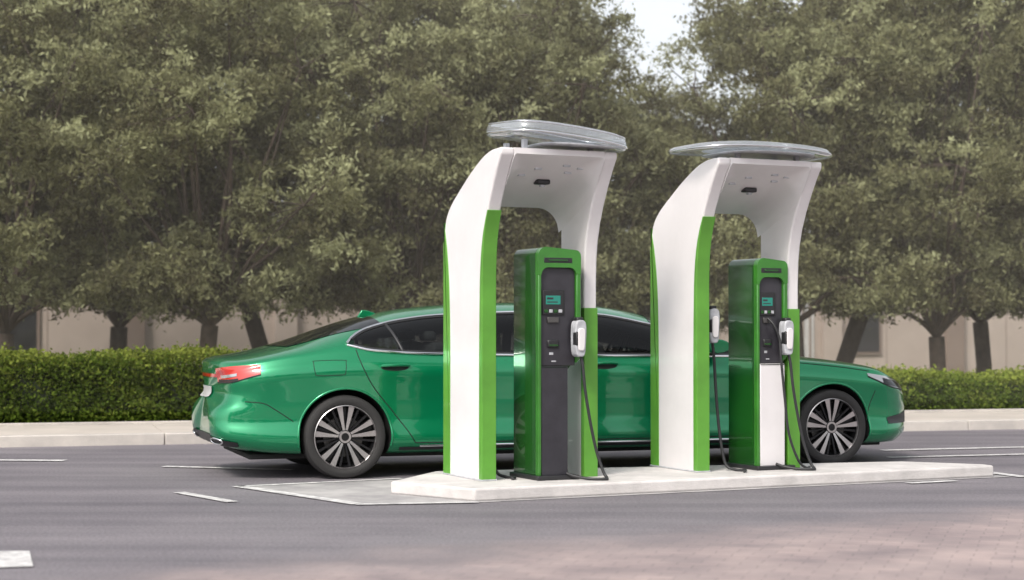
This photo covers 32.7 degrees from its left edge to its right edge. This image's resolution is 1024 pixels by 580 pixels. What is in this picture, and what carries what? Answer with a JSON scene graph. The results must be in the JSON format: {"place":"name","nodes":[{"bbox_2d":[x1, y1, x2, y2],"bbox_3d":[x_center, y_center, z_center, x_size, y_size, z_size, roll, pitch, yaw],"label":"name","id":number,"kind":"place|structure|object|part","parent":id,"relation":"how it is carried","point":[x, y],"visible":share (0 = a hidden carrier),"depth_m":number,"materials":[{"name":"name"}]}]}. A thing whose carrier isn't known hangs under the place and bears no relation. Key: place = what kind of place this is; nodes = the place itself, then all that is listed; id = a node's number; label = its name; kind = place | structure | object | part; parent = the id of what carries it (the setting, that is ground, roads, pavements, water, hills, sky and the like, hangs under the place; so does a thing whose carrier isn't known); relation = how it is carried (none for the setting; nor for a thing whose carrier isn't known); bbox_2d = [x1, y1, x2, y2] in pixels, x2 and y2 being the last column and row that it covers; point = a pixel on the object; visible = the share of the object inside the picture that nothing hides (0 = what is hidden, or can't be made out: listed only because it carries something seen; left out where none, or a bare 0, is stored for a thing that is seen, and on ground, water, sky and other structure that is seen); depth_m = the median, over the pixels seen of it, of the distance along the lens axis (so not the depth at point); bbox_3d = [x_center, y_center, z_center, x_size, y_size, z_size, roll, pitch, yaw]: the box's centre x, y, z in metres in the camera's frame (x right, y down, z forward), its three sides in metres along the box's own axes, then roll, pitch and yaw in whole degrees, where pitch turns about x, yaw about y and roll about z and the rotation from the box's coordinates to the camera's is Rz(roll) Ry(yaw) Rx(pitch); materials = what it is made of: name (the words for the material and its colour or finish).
{"place":"outdoors","nodes":[
{"label":"outdoors","id":0,"kind":"place"},
{"bbox_2d":[3,0,1003,257],"label":"sky","id":1,"kind":"structure","parent":0,"point":[656,16],"materials":[{"name":"white"}]},
{"bbox_2d":[0,429,1023,579],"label":"asphalt road","id":2,"kind":"structure","parent":0,"point":[121,512],"depth_m":11.48,"materials":[{"name":"grey asphalt"}]},
{"bbox_2d":[0,551,32,566],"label":"road marking","id":3,"kind":"object","parent":2,"relation":"on","point":[15,559],"visible":1,"depth_m":9.75,"materials":[{"name":"paint"}]},
{"bbox_2d":[0,459,63,460],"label":"road marking","id":4,"kind":"object","parent":2,"relation":"on","point":[27,460],"visible":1,"depth_m":16.95,"materials":[{"name":"paint"}]},
{"bbox_2d":[174,492,233,501],"bbox_3d":[-2.350,1.582,13.345,0.100,0.001,0.924,1,-1,-36],"label":"road marking","id":5,"kind":"object","parent":2,"relation":"on","point":[207,497],"visible":1,"depth_m":13.36,"materials":[{"name":"paint"}]},
{"bbox_2d":[161,466,292,469],"bbox_3d":[-2.625,1.639,16.069,1.312,0.001,0.120,0,-1,18],"label":"road marking","id":6,"kind":"object","parent":2,"relation":"on","point":[228,467],"visible":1,"depth_m":16.11,"materials":[{"name":"paint"}]},
{"bbox_2d":[234,486,360,503],"bbox_3d":[-1.685,1.586,13.530,0.110,0.001,1.818,1,-2,-38],"label":"road marking","id":7,"kind":"object","parent":2,"relation":"on","point":[303,495],"visible":1,"depth_m":13.44,"materials":[{"name":"paint"}]},
{"bbox_2d":[239,478,402,486],"bbox_3d":[-1.595,1.608,14.595,1.492,0.001,0.080,1,-1,-30],"label":"road marking","id":8,"kind":"object","parent":2,"relation":"on","point":[320,482],"visible":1,"depth_m":14.56,"materials":[{"name":"paint"}]},
{"bbox_2d":[355,501,477,504],"bbox_3d":[-0.700,1.572,12.870,0.914,0.001,0.090,0,-1,-10],"label":"road marking","id":9,"kind":"object","parent":2,"relation":"on","point":[418,502],"visible":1,"depth_m":12.90,"materials":[{"name":"paint"}]},
{"bbox_2d":[192,303,904,478],"bbox_3d":[0.471,0.890,16.580,6.835,1.536,2.200,0,-1,-18],"label":"parked car","id":10,"kind":"object","parent":2,"relation":"on","point":[361,393],"visible":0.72,"depth_m":15.29,"materials":[{"name":"green paint"}]},
{"bbox_3d":[-1.757,0.370,15.867,0.911,0.277,1.243,0,-1,-18],"label":"rear window","id":11,"kind":"part","parent":10,"relation":"part of","materials":[{"name":"black glass"}]},
{"bbox_3d":[0.309,0.403,15.820,3.751,0.400,0.382,0,-1,-18],"label":"side window","id":12,"kind":"part","parent":10,"relation":"part of","materials":[{"name":"black glass"}]},
{"bbox_2d":[251,475,1010,502],"bbox_3d":[1.061,1.615,14.723,6.372,0.001,2.060,1,-1,-26],"label":"concrete apron","id":13,"kind":"object","parent":2,"relation":"on","point":[377,491],"visible":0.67,"depth_m":13.81,"materials":[{"name":"grey concrete"}]},
{"bbox_2d":[391,461,992,500],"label":"concrete island","id":14,"kind":"structure","parent":13,"relation":"on","point":[621,480],"depth_m":14.03,"materials":[{"name":"white concrete"}]},
{"bbox_2d":[442,119,627,480],"bbox_3d":[0.207,0.087,14.041,1.140,2.838,1.236,1,-1,-25],"label":"ev charging station","id":15,"kind":"object","parent":14,"relation":"on","point":[563,182],"visible":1,"depth_m":13.87,"materials":[{"name":"white plastic"}]},
{"bbox_2d":[650,141,832,472],"bbox_3d":[1.932,0.158,14.818,1.372,2.728,1.274,1,-1,-25],"label":"ev charging station","id":16,"kind":"object","parent":14,"relation":"on","point":[766,188],"visible":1,"depth_m":14.77,"materials":[{"name":"white plastic"}]},
{"bbox_2d":[905,480,955,482],"bbox_3d":[3.525,1.609,14.634,0.505,0.001,0.100,1,-1,-27],"label":"road marking","id":17,"kind":"object","parent":2,"relation":"on","point":[931,481],"visible":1,"depth_m":14.65,"materials":[{"name":"paint"}]},
{"bbox_2d":[885,446,1023,450],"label":"road marking","id":18,"kind":"object","parent":2,"relation":"on","point":[953,448],"visible":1,"depth_m":18.62,"materials":[{"name":"paint"}]},
{"bbox_2d":[890,453,1023,457],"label":"road marking","id":19,"kind":"object","parent":2,"relation":"on","point":[956,455],"visible":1,"depth_m":17.61,"materials":[{"name":"paint"}]},
{"bbox_2d":[993,472,1023,476],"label":"road marking","id":20,"kind":"object","parent":2,"relation":"on","point":[1008,474],"visible":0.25,"depth_m":15.35,"materials":[{"name":"paint"}]},
{"bbox_2d":[0,411,1023,434],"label":"sidewalk","id":21,"kind":"structure","parent":0,"point":[92,429],"depth_m":20.76,"materials":[{"name":"concrete"}]},
{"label":"lawn","id":22,"kind":"structure","parent":0,"visible":0},
{"bbox_2d":[0,28,45,275],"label":"olive tree","id":23,"kind":"object","parent":22,"relation":"on","point":[7,87],"visible":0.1,"depth_m":29.25,"materials":[{"name":"green plant"}]},
{"bbox_2d":[0,0,134,310],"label":"olive tree","id":24,"kind":"object","parent":22,"relation":"on","point":[49,194],"visible":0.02,"depth_m":30.03,"materials":[{"name":"green plant"}]},
{"bbox_2d":[0,0,181,366],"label":"olive tree","id":25,"kind":"object","parent":22,"relation":"on","point":[19,286],"visible":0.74,"depth_m":26.06,"materials":[{"name":"green plant"}]},
{"bbox_2d":[0,339,252,422],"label":"clipped hedge","id":26,"kind":"object","parent":22,"relation":"on","point":[137,384],"visible":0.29,"depth_m":21.38,"materials":[{"name":"green plant"}]},
{"bbox_2d":[0,0,291,363],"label":"olive tree","id":27,"kind":"object","parent":22,"relation":"on","point":[118,333],"visible":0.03,"depth_m":29.64,"materials":[{"name":"green plant"}]},
{"bbox_2d":[7,0,414,365],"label":"olive tree","id":28,"kind":"object","parent":22,"relation":"on","point":[186,269],"visible":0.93,"depth_m":26.19,"materials":[{"name":"green plant"}]},
{"bbox_2d":[119,0,410,348],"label":"olive tree","id":29,"kind":"object","parent":22,"relation":"on","point":[255,331],"visible":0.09,"depth_m":28.94,"materials":[{"name":"green plant"}]},
{"bbox_2d":[192,0,504,316],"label":"olive tree","id":30,"kind":"object","parent":22,"relation":"on","point":[394,204],"visible":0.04,"depth_m":29.95,"materials":[{"name":"green plant"}]},
{"bbox_2d":[225,0,542,319],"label":"olive tree","id":31,"kind":"object","parent":22,"relation":"on","point":[382,15],"visible":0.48,"depth_m":27.73,"materials":[{"name":"green plant"}]},
{"bbox_2d":[352,0,655,306],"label":"olive tree","id":32,"kind":"object","parent":22,"relation":"on","point":[588,16],"visible":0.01,"depth_m":30.34,"materials":[{"name":"green plant"}]},
{"bbox_2d":[0,409,1023,425],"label":"garden edging","id":33,"kind":"object","parent":22,"relation":"on","point":[176,422],"depth_m":21.31,"materials":[{"name":"concrete"}]},
{"bbox_2d":[10,270,1023,372],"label":"boundary wall","id":34,"kind":"structure","parent":22,"relation":"on","point":[907,344],"depth_m":39.94,"materials":[{"name":"beige concrete"}]},
{"bbox_2d":[10,304,35,351],"bbox_3d":[-10.784,0.859,38.122,0.740,1.140,0.012,0,-1,-16],"label":"window pane","id":35,"kind":"structure","parent":34,"relation":"in","point":[24,333],"depth_m":38.16,"materials":[{"name":"grey glass"}]},
{"bbox_2d":[47,306,47,351],"bbox_3d":[-10.215,0.743,38.353,0.020,2.640,0.009,0,-1,0],"label":"joint","id":36,"kind":"object","parent":34,"relation":"attached to","point":[47,329],"visible":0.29,"depth_m":38.35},
{"bbox_2d":[125,306,144,351],"bbox_3d":[-8.417,0.748,38.757,0.500,2.648,0.197,0,-1,-16],"label":"pilaster","id":37,"kind":"object","parent":34,"relation":"attached to","point":[136,332],"visible":0.06,"depth_m":38.67,"materials":[{"name":"beige paint"}]},
{"bbox_2d":[274,298,297,341],"bbox_3d":[-5.144,0.767,39.676,0.500,2.648,0.197,0,-1,-16],"label":"pilaster","id":38,"kind":"object","parent":34,"relation":"attached to","point":[285,331],"visible":0.11,"depth_m":39.57,"materials":[{"name":"beige paint"}]},
{"bbox_2d":[802,309,803,340],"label":"gate bar","id":39,"kind":"object","parent":34,"relation":"attached to","point":[803,326],"visible":0.14,"depth_m":43.17,"materials":[{"name":"grey metal"}]},
{"bbox_2d":[809,306,810,357],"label":"gate bar","id":40,"kind":"object","parent":34,"relation":"attached to","point":[810,336],"visible":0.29,"depth_m":43.22,"materials":[{"name":"grey metal"}]},
{"bbox_2d":[821,309,842,360],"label":"pilaster","id":41,"kind":"object","parent":34,"relation":"attached to","point":[831,338],"visible":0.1,"depth_m":43.25,"materials":[{"name":"beige paint"}]},
{"bbox_2d":[857,311,878,351],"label":"window pane","id":42,"kind":"structure","parent":34,"relation":"in","point":[869,342],"depth_m":43.67,"materials":[{"name":"grey glass"}]},
{"bbox_2d":[886,316,886,363],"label":"joint","id":43,"kind":"object","parent":34,"relation":"attached to","point":[886,342],"visible":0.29,"depth_m":43.86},
{"bbox_2d":[943,305,964,372],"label":"pilaster","id":44,"kind":"object","parent":34,"relation":"attached to","point":[953,334],"visible":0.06,"depth_m":44.17,"materials":[{"name":"beige paint"}]},
{"bbox_2d":[1006,313,1006,369],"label":"joint","id":45,"kind":"object","parent":34,"relation":"attached to","point":[1006,341],"visible":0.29,"depth_m":44.78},
{"bbox_2d":[391,0,709,313],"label":"olive tree","id":46,"kind":"object","parent":22,"relation":"on","point":[562,62],"visible":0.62,"depth_m":27.73,"materials":[{"name":"green plant"}]},
{"bbox_2d":[539,77,735,322],"bbox_3d":[2.111,-0.986,31.300,4.572,5.801,4.888,0,-1,-4],"label":"olive tree","id":47,"kind":"object","parent":22,"relation":"on","point":[645,310],"visible":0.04,"depth_m":30.48,"materials":[{"name":"green plant"}]},
{"bbox_2d":[597,83,761,335],"bbox_3d":[3.229,-0.919,31.842,4.355,5.695,3.827,-1,-1,25],"label":"olive tree","id":48,"kind":"object","parent":22,"relation":"on","point":[729,138],"visible":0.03,"depth_m":31.10,"materials":[{"name":"green plant"}]},
{"bbox_2d":[613,0,965,356],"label":"olive tree","id":49,"kind":"object","parent":22,"relation":"on","point":[737,238],"visible":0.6,"depth_m":28.33,"materials":[{"name":"green plant"}]},
{"bbox_2d":[696,0,1010,362],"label":"olive tree","id":50,"kind":"object","parent":22,"relation":"on","point":[851,341],"visible":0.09,"depth_m":29.83,"materials":[{"name":"green plant"}]},
{"bbox_2d":[792,0,1023,370],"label":"olive tree","id":51,"kind":"object","parent":22,"relation":"on","point":[980,294],"visible":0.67,"depth_m":28.17,"materials":[{"name":"green plant"}]},
{"bbox_2d":[847,0,1023,374],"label":"olive tree","id":52,"kind":"object","parent":22,"relation":"on","point":[982,345],"visible":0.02,"depth_m":30.66,"materials":[{"name":"green plant"}]},
{"bbox_2d":[866,363,1023,409],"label":"clipped hedge","id":53,"kind":"object","parent":22,"relation":"on","point":[937,389],"visible":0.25,"depth_m":24.83,"materials":[{"name":"green plant"}]},
{"bbox_2d":[916,0,1023,318],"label":"olive tree","id":54,"kind":"object","parent":22,"relation":"on","point":[1000,80],"visible":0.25,"depth_m":28.84,"materials":[{"name":"green plant"}]},
{"bbox_2d":[975,0,1023,216],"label":"olive tree","id":55,"kind":"object","parent":22,"relation":"on","point":[1000,100],"depth_m":30.58,"materials":[{"name":"green plant"}]},
{"label":"ground","id":56,"kind":"structure","parent":0,"visible":0},
{"bbox_2d":[0,419,1023,447],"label":"kerb","id":57,"kind":"structure","parent":56,"relation":"on","point":[59,440],"depth_m":19.32,"materials":[{"name":"concrete"}]}
]}

